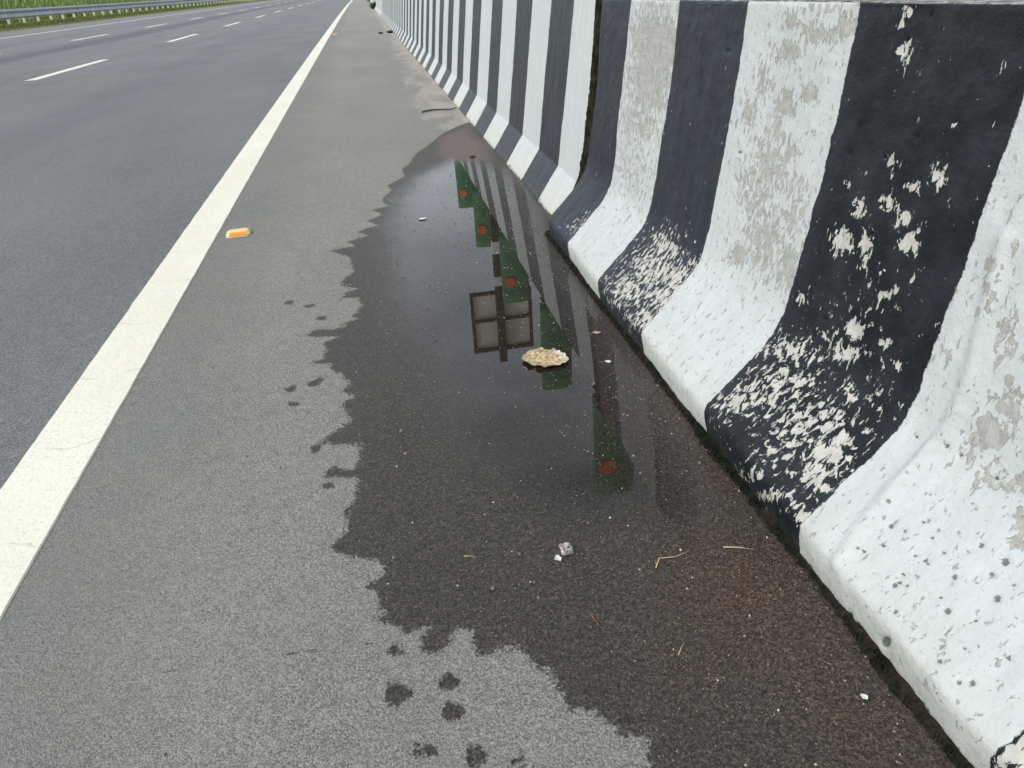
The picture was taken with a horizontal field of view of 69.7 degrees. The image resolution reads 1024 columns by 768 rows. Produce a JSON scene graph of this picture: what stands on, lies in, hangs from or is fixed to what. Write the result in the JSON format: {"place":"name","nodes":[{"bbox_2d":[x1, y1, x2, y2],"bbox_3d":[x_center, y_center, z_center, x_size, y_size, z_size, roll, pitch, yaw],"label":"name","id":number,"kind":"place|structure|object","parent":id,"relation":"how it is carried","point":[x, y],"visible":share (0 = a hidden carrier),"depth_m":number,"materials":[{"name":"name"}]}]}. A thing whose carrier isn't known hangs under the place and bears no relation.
{"place":"outdoors","nodes":[
{"label":"outdoors","id":0,"kind":"place"},
{"bbox_2d":[0,0,245,23],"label":"tall grass","id":1,"kind":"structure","parent":0,"point":[14,4],"depth_m":50.32,"materials":[{"name":"green plant"}]},
{"bbox_2d":[0,0,266,31],"bbox_3d":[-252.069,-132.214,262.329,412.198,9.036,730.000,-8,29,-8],"label":"grass verge","id":2,"kind":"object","parent":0,"point":[64,23],"depth_m":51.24,"materials":[{"name":"green plant"}]},
{"bbox_2d":[0,0,250,24],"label":"guardrail","id":3,"kind":"object","parent":2,"relation":"on","point":[9,14],"visible":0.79,"depth_m":48.91,"materials":[{"name":"metal"}]},
{"bbox_2d":[0,0,350,488],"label":"road","id":4,"kind":"structure","parent":0,"point":[114,168],"depth_m":4.72,"materials":[{"name":"grey asphalt"}]},
{"bbox_2d":[25,59,108,80],"bbox_3d":[-6.850,-4.912,11.466,0.153,0.003,3.400,-8,29,-8],"label":"lane line","id":5,"kind":"object","parent":4,"relation":"on","point":[58,72],"visible":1,"depth_m":11.16,"materials":[{"name":"paint"}]},
{"bbox_2d":[0,0,278,38],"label":"edge line","id":6,"kind":"object","parent":4,"relation":"on","point":[110,23],"visible":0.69,"depth_m":36.56,"materials":[{"name":"paint"}]},
{"bbox_2d":[0,0,352,620],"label":"edge line","id":7,"kind":"object","parent":4,"relation":"on","point":[38,487],"visible":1,"depth_m":1.83,"materials":[{"name":"paint"}]},
{"bbox_2d":[167,34,196,41],"bbox_3d":[-8.399,-8.858,18.822,0.156,0.003,3.400,-8,29,-8],"label":"lane line","id":8,"kind":"object","parent":4,"relation":"on","point":[181,38],"visible":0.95,"depth_m":18.50,"materials":[{"name":"paint"}]},
{"bbox_2d":[0,0,955,767],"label":"road shoulder","id":9,"kind":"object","parent":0,"point":[308,396],"visible":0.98,"depth_m":1.28},
{"bbox_2d":[226,228,250,237],"bbox_3d":[-1.099,-0.609,2.953,0.094,0.017,0.084,-10,29,-12],"label":"road stud","id":10,"kind":"object","parent":9,"relation":"on","point":[235,233],"visible":1,"depth_m":2.93,"materials":[{"name":"orange plastic"}]},
{"bbox_2d":[368,1,375,8],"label":"weed","id":11,"kind":"object","parent":9,"relation":"on","point":[373,6],"visible":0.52,"depth_m":33.46,"materials":[{"name":"green plant"}]},
{"bbox_2d":[370,0,382,15],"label":"concrete barrier","id":12,"kind":"object","parent":9,"relation":"on","point":[379,9],"visible":0.57,"depth_m":27.61,"materials":[{"name":"white concrete"}]},
{"bbox_2d":[422,107,456,112],"bbox_3d":[-0.542,-2.055,5.515,0.276,0.014,0.076,-11,30,-12],"label":"twig","id":13,"kind":"object","parent":9,"relation":"on","point":[437,109],"visible":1,"depth_m":5.52,"materials":[{"name":"wood"}]},
{"bbox_2d":[15,168,948,767],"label":"grit","id":14,"kind":"object","parent":9,"relation":"on","point":[541,486],"visible":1,"depth_m":1.35,"materials":[{"name":"gravel"}]},
{"bbox_2d":[380,0,595,215],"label":"concrete barrier","id":15,"kind":"object","parent":9,"relation":"on","point":[511,78],"visible":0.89,"depth_m":3.77,"materials":[{"name":"white concrete"}]},
{"bbox_2d":[573,0,602,188],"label":"joint sealant","id":16,"kind":"object","parent":15,"relation":"attached to","point":[592,86],"visible":0.56,"depth_m":2.51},
{"bbox_2d":[521,347,568,366],"bbox_3d":[0.080,-0.067,1.830,0.112,0.013,0.108,-8,29,-8],"label":"pile of gravel","id":17,"kind":"object","parent":9,"relation":"on","point":[541,356],"visible":1,"depth_m":1.83,"materials":[{"name":"beige gravel"}]},
{"bbox_2d":[559,542,573,555],"bbox_3d":[0.090,0.272,1.217,0.023,0.019,0.024,-14,30,-18],"label":"stone","id":18,"kind":"object","parent":9,"relation":"on","point":[566,548],"visible":1,"depth_m":1.21,"materials":[{"name":"grey stone"}]},
{"bbox_2d":[655,551,688,567],"bbox_3d":[0.255,0.280,1.189,0.068,0.003,0.015,-18,32,-25],"label":"straw","id":19,"kind":"object","parent":9,"relation":"on","point":[668,557],"visible":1,"depth_m":1.19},
{"bbox_2d":[723,546,750,548],"bbox_3d":[0.369,0.267,1.199,0.047,0.002,0.003,1,29,9],"label":"straw","id":20,"kind":"object","parent":9,"relation":"on","point":[734,547],"visible":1,"depth_m":1.20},
{"bbox_2d":[543,230,973,767],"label":"moss","id":21,"kind":"object","parent":9,"relation":"on","point":[880,667],"visible":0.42,"depth_m":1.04,"materials":[{"name":"plant"}]},
{"bbox_2d":[548,0,1023,767],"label":"concrete barrier","id":22,"kind":"object","parent":9,"relation":"on","point":[788,236],"visible":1,"depth_m":1.16,"materials":[{"name":"paint"}]},
{"bbox_2d":[555,555,561,560],"bbox_3d":[0.076,0.284,1.203,0.011,0.004,0.014,5,30,15],"label":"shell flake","id":23,"kind":"object","parent":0,"point":[558,557],"visible":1,"depth_m":1.20,"materials":[{"name":"white"}]},
{"bbox_2d":[860,693,867,699],"bbox_3d":[0.454,0.402,0.946,0.010,0.002,0.010,-8,29,-8],"label":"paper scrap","id":24,"kind":"object","parent":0,"point":[864,696],"visible":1,"depth_m":0.95,"materials":[{"name":"white paper"}]}
]}

